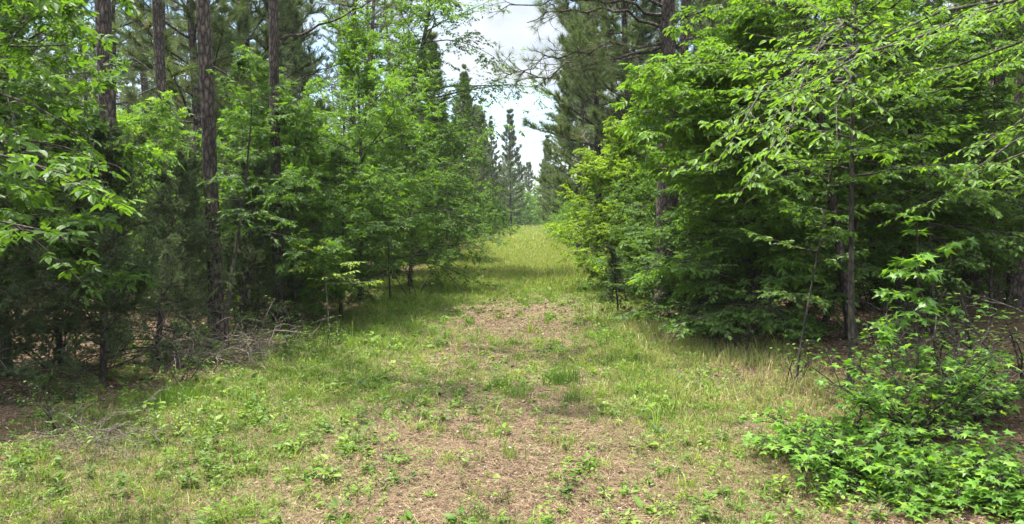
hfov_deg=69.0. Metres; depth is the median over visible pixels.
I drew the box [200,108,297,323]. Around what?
understory sapling
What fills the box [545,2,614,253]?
pine tree
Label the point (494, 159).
pine tree
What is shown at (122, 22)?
pine tree
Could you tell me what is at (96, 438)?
brush pile
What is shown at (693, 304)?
seedling
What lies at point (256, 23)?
pine tree
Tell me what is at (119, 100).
pine tree
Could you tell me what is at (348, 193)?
understory tree
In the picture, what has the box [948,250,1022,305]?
seedling
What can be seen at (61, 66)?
pine tree
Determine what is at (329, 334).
seedling
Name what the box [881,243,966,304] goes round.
seedling
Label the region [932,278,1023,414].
seedling
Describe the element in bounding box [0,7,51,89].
pine tree
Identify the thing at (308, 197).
understory tree
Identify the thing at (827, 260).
seedling
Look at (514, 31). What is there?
sky
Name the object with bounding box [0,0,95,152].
pine tree
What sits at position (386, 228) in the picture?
hornbeam tree
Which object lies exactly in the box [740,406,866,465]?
sweetgum bush
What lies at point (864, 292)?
seedling
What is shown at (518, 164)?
pine tree
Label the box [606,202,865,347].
understory sapling
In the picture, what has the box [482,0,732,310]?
pine tree
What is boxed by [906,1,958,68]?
pine tree
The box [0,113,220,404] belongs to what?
cedar tree
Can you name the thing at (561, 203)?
understory tree
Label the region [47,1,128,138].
pine tree
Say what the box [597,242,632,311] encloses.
cedar tree
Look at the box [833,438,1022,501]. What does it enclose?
sweetgum bush
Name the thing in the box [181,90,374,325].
ash sapling
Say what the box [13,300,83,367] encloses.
seedling
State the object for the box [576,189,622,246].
understory tree
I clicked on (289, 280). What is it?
seedling
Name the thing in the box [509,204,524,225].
leafy bush
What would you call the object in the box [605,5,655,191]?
pine tree
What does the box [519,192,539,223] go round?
understory tree
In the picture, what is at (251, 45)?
pine tree
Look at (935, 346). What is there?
seedling
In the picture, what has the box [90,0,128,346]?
pine tree
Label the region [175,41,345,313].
ash sapling
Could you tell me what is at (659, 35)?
pine tree
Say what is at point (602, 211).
understory tree
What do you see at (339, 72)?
pine tree
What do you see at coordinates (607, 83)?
pine tree
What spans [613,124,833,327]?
understory tree
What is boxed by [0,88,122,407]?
cedar tree
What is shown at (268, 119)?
understory sapling
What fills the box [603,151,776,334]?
hornbeam tree
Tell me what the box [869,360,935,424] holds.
seedling
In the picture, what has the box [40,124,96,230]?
understory tree
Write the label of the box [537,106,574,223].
pine tree
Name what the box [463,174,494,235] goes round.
understory tree
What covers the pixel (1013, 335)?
seedling
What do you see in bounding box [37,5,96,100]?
pine tree
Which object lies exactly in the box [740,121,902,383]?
understory sapling
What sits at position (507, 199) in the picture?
understory tree
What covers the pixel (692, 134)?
hickory tree
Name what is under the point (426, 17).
elm tree
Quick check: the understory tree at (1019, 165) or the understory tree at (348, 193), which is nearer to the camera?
the understory tree at (1019, 165)
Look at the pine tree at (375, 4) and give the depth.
25.35 m
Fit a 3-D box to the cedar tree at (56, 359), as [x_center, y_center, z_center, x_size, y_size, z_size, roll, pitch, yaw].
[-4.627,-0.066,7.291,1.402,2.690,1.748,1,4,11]
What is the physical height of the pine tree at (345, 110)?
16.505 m
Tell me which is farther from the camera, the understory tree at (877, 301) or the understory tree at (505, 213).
the understory tree at (505, 213)
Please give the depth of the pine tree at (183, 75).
38.89 m
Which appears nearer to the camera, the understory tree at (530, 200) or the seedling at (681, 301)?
the seedling at (681, 301)
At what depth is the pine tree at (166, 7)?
42.64 m
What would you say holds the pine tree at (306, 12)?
on the ground at (984, 325)
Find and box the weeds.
[0,272,1023,523]
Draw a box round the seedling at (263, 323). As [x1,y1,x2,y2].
[250,315,284,336]
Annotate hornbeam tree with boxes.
[246,149,426,319]
[338,88,509,290]
[403,99,498,261]
[542,113,655,289]
[573,138,739,302]
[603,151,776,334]
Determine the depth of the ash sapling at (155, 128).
11.57 m
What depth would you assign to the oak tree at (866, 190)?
8.32 m
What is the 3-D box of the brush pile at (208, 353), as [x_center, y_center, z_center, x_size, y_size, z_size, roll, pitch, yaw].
[-2.847,0.543,7.895,2.256,1.085,2.257,-2,4,-25]
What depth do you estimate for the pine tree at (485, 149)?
67.93 m
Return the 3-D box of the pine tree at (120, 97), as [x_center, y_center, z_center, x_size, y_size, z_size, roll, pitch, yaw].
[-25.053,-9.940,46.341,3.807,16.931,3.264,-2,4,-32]
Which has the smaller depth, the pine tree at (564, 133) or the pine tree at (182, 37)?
the pine tree at (564, 133)
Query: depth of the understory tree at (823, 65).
14.88 m
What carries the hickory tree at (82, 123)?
on the ground at (984, 325)
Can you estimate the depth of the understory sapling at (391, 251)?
13.64 m
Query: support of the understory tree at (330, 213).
on the ground at (984, 325)
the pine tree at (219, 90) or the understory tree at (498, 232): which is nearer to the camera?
the pine tree at (219, 90)
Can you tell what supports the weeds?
on the ground at (984, 325)
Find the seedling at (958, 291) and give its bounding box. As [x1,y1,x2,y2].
[936,278,967,308]
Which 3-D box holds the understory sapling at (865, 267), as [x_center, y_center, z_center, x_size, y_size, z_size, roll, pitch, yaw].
[3.968,-0.937,9.121,2.296,4.120,2.730,0,4,0]
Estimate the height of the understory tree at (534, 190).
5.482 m
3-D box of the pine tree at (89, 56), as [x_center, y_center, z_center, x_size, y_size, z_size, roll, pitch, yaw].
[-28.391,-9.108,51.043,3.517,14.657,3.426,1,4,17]
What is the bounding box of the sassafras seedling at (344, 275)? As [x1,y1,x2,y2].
[286,239,382,333]
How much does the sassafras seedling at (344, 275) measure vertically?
1.467 m
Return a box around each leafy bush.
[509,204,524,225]
[522,204,535,225]
[528,201,544,225]
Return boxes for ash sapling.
[78,90,256,301]
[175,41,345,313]
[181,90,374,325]
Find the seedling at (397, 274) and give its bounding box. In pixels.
[383,264,434,295]
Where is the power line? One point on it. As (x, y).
(526, 117)
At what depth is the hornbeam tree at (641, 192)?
13.30 m
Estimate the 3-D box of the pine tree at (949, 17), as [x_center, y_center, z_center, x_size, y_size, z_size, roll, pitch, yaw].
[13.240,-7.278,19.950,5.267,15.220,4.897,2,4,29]
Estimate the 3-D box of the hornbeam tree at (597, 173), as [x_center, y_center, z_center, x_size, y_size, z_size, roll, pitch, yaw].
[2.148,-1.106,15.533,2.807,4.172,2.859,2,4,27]
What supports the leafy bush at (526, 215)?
on the ground at (984, 325)
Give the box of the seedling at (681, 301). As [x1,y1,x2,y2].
[665,284,701,314]
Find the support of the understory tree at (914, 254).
on the ground at (984, 325)
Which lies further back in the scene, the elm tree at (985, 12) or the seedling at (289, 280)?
the seedling at (289, 280)
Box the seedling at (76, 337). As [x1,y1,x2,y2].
[51,311,96,355]
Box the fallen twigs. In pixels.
[0,290,1022,523]
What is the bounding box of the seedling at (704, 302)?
[684,293,730,321]
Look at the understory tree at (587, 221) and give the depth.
30.87 m
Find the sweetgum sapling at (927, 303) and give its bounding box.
[868,211,979,409]
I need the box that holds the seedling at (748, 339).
[675,289,778,352]
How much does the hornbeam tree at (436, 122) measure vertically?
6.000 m
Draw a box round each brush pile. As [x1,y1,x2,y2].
[3,388,169,474]
[128,267,327,376]
[203,311,310,360]
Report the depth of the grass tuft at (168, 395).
6.25 m
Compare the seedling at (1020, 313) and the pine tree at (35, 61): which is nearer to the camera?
the seedling at (1020, 313)
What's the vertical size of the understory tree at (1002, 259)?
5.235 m
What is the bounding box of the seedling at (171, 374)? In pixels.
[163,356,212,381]
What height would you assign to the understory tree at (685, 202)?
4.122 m
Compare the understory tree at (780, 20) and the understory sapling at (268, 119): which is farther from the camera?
the understory tree at (780, 20)
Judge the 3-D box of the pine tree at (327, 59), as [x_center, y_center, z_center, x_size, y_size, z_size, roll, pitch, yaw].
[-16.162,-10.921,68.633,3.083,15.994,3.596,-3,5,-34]
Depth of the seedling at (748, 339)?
8.27 m
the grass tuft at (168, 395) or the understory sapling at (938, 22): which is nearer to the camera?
the grass tuft at (168, 395)
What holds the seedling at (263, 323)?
on the ground at (984, 325)
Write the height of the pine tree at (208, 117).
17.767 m
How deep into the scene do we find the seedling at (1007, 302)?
10.10 m
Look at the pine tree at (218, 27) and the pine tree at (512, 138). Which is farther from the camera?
the pine tree at (512, 138)
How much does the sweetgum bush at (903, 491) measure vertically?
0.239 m
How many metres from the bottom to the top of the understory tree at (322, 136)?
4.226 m
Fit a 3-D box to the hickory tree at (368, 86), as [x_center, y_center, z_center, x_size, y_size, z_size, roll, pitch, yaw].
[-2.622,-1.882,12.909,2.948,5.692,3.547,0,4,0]
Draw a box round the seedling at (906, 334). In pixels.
[855,279,955,350]
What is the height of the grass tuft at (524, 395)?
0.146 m
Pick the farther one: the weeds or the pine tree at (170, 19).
the pine tree at (170, 19)
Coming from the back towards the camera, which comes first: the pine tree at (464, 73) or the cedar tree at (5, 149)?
the pine tree at (464, 73)
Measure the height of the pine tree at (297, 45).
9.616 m
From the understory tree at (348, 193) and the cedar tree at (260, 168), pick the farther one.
the understory tree at (348, 193)
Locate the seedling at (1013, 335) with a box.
[1001,328,1023,362]
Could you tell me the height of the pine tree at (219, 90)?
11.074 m
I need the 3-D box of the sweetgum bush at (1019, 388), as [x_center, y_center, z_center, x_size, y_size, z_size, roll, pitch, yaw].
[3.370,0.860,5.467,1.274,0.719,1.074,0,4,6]
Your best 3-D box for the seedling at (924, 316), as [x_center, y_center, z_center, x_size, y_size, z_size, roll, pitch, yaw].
[4.770,0.448,8.902,0.776,0.831,1.252,0,4,0]
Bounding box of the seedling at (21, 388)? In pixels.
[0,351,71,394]
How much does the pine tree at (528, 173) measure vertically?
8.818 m
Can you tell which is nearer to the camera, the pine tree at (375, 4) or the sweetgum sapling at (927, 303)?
the sweetgum sapling at (927, 303)
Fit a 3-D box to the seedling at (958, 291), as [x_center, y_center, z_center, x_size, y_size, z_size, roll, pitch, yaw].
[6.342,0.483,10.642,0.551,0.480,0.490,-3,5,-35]
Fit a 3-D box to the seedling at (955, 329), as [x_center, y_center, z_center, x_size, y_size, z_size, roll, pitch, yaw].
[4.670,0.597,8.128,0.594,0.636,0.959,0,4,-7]
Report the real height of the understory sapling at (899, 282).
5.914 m
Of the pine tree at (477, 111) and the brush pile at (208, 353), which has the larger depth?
the pine tree at (477, 111)
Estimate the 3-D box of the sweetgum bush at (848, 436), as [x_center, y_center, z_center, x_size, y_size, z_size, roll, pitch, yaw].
[1.923,1.049,4.511,1.217,0.550,0.868,-1,4,-10]
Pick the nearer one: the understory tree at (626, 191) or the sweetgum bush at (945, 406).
the sweetgum bush at (945, 406)
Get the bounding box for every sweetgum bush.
[737,378,929,473]
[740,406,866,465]
[787,290,1023,453]
[792,443,946,522]
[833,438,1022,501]
[893,334,1023,426]
[906,436,1023,493]
[927,470,1023,523]
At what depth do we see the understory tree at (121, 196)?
16.41 m
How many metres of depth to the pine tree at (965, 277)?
12.39 m
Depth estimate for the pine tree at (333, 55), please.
32.34 m
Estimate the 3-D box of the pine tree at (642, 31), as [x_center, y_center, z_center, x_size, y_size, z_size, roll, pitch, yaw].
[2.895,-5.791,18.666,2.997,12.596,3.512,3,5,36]
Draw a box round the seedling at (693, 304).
[674,293,717,323]
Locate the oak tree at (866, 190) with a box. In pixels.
[622,0,1002,340]
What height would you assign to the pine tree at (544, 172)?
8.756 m
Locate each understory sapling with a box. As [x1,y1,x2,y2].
[158,56,309,350]
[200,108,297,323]
[362,175,428,300]
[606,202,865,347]
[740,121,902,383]
[753,31,965,340]
[779,0,1023,301]
[789,0,1023,315]
[812,6,1023,327]
[867,0,1023,317]
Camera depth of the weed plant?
4.37 m
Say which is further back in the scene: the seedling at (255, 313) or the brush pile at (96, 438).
the seedling at (255, 313)
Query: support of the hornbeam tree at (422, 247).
on the ground at (984, 325)
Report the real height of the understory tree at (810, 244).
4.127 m
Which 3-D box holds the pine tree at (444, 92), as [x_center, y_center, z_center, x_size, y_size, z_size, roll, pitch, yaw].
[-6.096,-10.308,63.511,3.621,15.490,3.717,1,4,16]
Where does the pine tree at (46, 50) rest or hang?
on the ground at (984, 325)
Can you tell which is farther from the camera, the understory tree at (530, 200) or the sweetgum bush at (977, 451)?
the understory tree at (530, 200)
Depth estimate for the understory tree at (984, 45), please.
18.17 m
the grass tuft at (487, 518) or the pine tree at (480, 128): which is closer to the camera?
the grass tuft at (487, 518)
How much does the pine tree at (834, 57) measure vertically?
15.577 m
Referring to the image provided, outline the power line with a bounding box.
[487,98,615,124]
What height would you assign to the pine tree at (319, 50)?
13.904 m
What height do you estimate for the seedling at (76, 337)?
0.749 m
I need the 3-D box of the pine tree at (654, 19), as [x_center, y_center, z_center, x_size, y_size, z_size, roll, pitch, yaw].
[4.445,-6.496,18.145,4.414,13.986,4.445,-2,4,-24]
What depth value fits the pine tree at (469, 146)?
47.59 m
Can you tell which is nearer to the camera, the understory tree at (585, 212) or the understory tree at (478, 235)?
the understory tree at (585, 212)
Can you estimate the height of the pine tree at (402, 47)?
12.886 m
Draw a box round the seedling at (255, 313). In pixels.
[230,292,277,334]
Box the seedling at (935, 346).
[923,286,1019,378]
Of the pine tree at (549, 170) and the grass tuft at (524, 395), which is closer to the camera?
the grass tuft at (524, 395)
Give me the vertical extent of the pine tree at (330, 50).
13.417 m
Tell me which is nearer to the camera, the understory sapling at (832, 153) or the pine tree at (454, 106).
the understory sapling at (832, 153)
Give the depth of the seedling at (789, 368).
6.82 m
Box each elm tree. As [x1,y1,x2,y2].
[334,0,552,274]
[768,0,1023,227]
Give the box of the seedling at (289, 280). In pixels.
[224,271,304,322]
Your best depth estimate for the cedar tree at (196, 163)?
8.88 m
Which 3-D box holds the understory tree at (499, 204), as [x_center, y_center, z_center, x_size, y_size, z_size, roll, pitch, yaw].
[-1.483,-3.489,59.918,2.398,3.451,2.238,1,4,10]
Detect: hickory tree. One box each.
[0,0,147,308]
[0,0,185,378]
[283,0,446,304]
[608,2,843,335]
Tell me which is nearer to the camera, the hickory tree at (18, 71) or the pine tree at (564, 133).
the hickory tree at (18, 71)
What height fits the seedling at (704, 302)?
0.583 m
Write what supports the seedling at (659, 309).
on the ground at (984, 325)
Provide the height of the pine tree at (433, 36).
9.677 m
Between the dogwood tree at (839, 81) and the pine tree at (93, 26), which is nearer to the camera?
the dogwood tree at (839, 81)
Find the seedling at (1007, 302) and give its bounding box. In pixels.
[969,273,1022,317]
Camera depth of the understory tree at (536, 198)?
93.15 m
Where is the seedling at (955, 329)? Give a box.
[905,291,989,345]
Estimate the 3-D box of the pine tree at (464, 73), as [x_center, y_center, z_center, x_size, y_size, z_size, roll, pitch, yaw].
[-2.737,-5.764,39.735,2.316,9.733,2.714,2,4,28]
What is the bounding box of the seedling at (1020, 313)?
[1008,299,1023,323]
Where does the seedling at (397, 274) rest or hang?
on the ground at (984, 325)
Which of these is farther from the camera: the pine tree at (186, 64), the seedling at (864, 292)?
the pine tree at (186, 64)
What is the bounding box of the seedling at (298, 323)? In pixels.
[260,295,340,343]
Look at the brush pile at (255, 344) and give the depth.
8.39 m
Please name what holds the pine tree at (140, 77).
on the ground at (984, 325)
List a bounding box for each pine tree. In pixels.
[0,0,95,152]
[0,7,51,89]
[0,16,65,111]
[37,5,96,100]
[40,19,91,116]
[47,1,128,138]
[48,29,82,114]
[56,0,166,111]
[76,21,98,104]
[86,0,137,114]
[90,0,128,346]
[111,0,176,147]
[112,0,300,272]
[115,0,172,114]
[115,0,188,218]
[116,30,148,134]
[118,0,198,293]
[120,85,136,136]
[134,0,327,162]
[145,0,232,92]
[145,0,238,344]
[150,0,191,111]
[154,3,193,140]
[171,18,197,115]
[191,18,233,149]
[217,1,264,95]
[219,0,268,94]
[232,0,376,325]
[235,0,268,59]
[256,0,315,104]
[261,0,325,108]
[263,0,334,196]
[293,2,332,193]
[305,0,396,152]
[314,0,362,151]
[320,56,346,144]
[328,0,405,156]
[330,7,364,155]
[335,64,363,150]
[342,0,416,165]
[346,0,415,239]
[384,1,421,213]
[387,35,408,97]
[394,38,426,149]
[409,30,473,219]
[422,28,446,110]
[434,52,454,119]
[447,72,475,153]
[447,94,492,237]
[449,63,481,223]
[465,100,491,202]
[471,112,504,219]
[472,115,494,195]
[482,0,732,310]
[482,116,510,228]
[496,108,527,226]
[501,151,514,203]
[511,157,527,217]
[519,0,651,266]
[522,161,538,208]
[534,160,546,194]
[535,73,589,237]
[535,135,557,221]
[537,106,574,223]
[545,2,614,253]
[558,23,612,218]
[564,0,696,223]
[586,11,620,148]
[603,0,788,212]
[604,0,656,96]
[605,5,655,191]
[628,0,680,150]
[635,0,704,284]
[690,0,739,110]
[700,1,742,61]
[723,0,869,216]
[774,0,920,259]
[903,0,1014,262]
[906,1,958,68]
[943,1,1023,307]
[954,7,1015,293]
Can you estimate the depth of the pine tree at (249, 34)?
33.14 m
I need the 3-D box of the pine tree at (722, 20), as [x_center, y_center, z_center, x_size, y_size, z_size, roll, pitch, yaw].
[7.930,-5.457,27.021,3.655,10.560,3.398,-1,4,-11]
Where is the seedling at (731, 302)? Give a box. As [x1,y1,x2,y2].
[710,286,750,328]
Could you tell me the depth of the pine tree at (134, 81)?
27.52 m
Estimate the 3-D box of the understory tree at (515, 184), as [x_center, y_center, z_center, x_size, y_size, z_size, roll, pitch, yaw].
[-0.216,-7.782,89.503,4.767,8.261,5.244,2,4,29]
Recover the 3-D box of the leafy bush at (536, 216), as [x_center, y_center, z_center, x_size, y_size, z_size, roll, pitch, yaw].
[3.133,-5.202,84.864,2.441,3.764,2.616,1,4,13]
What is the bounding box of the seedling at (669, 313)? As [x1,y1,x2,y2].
[642,278,690,317]
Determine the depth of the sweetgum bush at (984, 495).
3.85 m
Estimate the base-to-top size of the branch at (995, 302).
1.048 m
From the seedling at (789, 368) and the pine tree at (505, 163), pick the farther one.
the pine tree at (505, 163)
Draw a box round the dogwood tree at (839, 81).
[658,0,1023,394]
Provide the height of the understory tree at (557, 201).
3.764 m
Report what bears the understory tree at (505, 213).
on the ground at (984, 325)
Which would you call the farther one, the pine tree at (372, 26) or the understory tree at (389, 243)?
the pine tree at (372, 26)
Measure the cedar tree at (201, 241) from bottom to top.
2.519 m
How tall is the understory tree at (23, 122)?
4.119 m
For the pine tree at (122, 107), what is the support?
on the ground at (984, 325)
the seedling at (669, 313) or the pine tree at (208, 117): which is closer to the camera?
the pine tree at (208, 117)
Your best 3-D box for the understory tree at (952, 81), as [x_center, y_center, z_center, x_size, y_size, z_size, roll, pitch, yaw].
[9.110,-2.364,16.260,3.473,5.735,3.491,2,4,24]
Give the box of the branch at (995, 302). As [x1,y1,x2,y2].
[955,292,1023,339]
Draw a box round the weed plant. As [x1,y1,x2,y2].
[368,472,416,494]
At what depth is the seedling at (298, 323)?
9.05 m
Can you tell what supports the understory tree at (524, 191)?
on the ground at (984, 325)
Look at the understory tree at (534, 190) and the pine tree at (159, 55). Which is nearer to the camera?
the pine tree at (159, 55)
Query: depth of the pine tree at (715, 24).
22.59 m
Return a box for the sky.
[25,0,982,206]
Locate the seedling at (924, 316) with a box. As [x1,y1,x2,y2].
[881,268,970,334]
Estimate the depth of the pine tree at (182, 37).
30.96 m
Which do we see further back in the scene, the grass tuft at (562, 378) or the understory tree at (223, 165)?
the understory tree at (223, 165)
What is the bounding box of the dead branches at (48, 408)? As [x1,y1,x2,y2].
[17,381,121,437]
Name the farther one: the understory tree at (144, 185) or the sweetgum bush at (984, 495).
the understory tree at (144, 185)
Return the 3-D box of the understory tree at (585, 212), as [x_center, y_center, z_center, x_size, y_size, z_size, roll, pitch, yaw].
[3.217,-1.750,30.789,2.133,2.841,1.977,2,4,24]
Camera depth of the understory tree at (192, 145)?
18.52 m
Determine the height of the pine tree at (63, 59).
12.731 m
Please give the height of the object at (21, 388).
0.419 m
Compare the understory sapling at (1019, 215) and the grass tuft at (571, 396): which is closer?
the grass tuft at (571, 396)
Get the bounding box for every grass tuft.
[125,378,228,412]
[435,493,516,523]
[493,384,534,400]
[536,360,587,387]
[559,387,587,403]
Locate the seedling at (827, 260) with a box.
[798,238,877,308]
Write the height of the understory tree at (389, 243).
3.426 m
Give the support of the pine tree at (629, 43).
on the ground at (984, 325)
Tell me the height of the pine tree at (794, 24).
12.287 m
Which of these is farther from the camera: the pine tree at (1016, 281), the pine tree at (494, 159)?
the pine tree at (494, 159)
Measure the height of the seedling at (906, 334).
0.836 m
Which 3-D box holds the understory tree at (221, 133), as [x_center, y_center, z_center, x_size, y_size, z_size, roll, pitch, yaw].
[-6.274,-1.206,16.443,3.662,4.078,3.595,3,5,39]
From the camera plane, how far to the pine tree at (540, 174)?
109.84 m
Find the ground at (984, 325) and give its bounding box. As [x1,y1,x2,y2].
[0,215,1023,523]
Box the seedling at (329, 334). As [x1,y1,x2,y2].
[322,321,347,343]
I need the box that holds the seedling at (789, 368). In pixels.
[770,337,825,385]
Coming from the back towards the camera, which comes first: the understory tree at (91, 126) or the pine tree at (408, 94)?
the pine tree at (408, 94)
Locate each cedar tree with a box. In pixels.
[0,80,85,320]
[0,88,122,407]
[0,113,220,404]
[7,122,133,366]
[66,145,257,366]
[110,148,238,342]
[169,149,324,334]
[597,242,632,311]
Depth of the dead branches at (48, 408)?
5.42 m
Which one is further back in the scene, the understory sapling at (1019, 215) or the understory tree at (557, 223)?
the understory tree at (557, 223)
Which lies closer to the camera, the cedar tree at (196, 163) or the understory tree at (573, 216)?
the cedar tree at (196, 163)
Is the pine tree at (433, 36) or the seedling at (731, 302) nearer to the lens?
the seedling at (731, 302)
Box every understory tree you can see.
[0,80,93,255]
[0,124,100,287]
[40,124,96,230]
[76,101,118,228]
[80,145,175,246]
[85,134,243,282]
[137,120,268,278]
[141,108,234,243]
[157,110,328,305]
[224,123,356,292]
[263,149,373,279]
[300,88,346,192]
[302,131,395,272]
[306,131,369,262]
[364,171,439,261]
[371,125,433,254]
[461,199,490,238]
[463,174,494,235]
[473,199,501,238]
[487,198,506,229]
[497,198,511,227]
[499,182,517,220]
[501,164,529,223]
[514,189,533,221]
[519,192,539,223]
[528,178,552,222]
[531,187,542,214]
[546,195,564,234]
[549,201,570,237]
[550,179,572,239]
[552,198,588,244]
[556,156,620,248]
[561,187,593,235]
[566,190,603,248]
[570,179,650,257]
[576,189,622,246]
[602,147,657,255]
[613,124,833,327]
[619,114,782,277]
[691,104,867,298]
[708,1,890,229]
[791,65,1009,314]
[800,0,1010,280]
[813,66,1013,290]
[830,76,1023,302]
[860,23,1006,261]
[905,132,1006,273]
[912,30,1023,260]
[930,42,1013,247]
[939,74,1014,281]
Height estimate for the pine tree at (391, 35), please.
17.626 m
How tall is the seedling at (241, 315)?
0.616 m
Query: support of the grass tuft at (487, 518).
on the ground at (984, 325)
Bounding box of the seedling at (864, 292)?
[837,266,888,309]
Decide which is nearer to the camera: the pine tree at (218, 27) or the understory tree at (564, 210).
the pine tree at (218, 27)
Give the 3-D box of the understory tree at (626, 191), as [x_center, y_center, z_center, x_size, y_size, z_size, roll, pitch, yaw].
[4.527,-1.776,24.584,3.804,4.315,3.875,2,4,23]
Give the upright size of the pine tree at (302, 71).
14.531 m
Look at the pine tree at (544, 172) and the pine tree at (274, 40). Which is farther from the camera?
the pine tree at (544, 172)
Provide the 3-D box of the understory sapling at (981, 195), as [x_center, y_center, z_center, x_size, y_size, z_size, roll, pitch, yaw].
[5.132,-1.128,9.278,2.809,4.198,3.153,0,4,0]
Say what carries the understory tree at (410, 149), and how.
on the ground at (984, 325)
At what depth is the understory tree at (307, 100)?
32.87 m
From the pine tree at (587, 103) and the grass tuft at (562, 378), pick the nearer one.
the grass tuft at (562, 378)
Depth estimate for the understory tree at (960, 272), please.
13.24 m
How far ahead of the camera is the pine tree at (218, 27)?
14.81 m
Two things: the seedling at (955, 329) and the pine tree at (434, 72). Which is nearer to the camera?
the seedling at (955, 329)
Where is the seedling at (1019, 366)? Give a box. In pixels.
[974,312,1023,383]
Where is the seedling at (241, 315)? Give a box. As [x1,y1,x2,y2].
[206,292,270,337]
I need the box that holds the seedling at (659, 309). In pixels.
[642,299,677,319]
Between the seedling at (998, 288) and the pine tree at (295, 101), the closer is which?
the seedling at (998, 288)
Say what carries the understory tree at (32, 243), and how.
on the ground at (984, 325)
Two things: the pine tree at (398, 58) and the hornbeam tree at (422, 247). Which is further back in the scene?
the pine tree at (398, 58)
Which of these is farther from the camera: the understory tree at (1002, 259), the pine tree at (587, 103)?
the pine tree at (587, 103)
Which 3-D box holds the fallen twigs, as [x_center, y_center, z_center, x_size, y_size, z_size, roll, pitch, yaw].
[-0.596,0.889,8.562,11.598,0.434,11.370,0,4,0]
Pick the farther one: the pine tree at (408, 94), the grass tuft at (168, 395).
the pine tree at (408, 94)
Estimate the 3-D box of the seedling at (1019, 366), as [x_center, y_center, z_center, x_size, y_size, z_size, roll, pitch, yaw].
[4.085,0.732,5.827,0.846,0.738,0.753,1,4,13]
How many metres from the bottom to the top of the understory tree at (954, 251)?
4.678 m
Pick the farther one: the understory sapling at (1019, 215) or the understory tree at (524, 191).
the understory tree at (524, 191)
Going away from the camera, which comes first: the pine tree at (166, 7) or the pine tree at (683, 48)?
the pine tree at (683, 48)

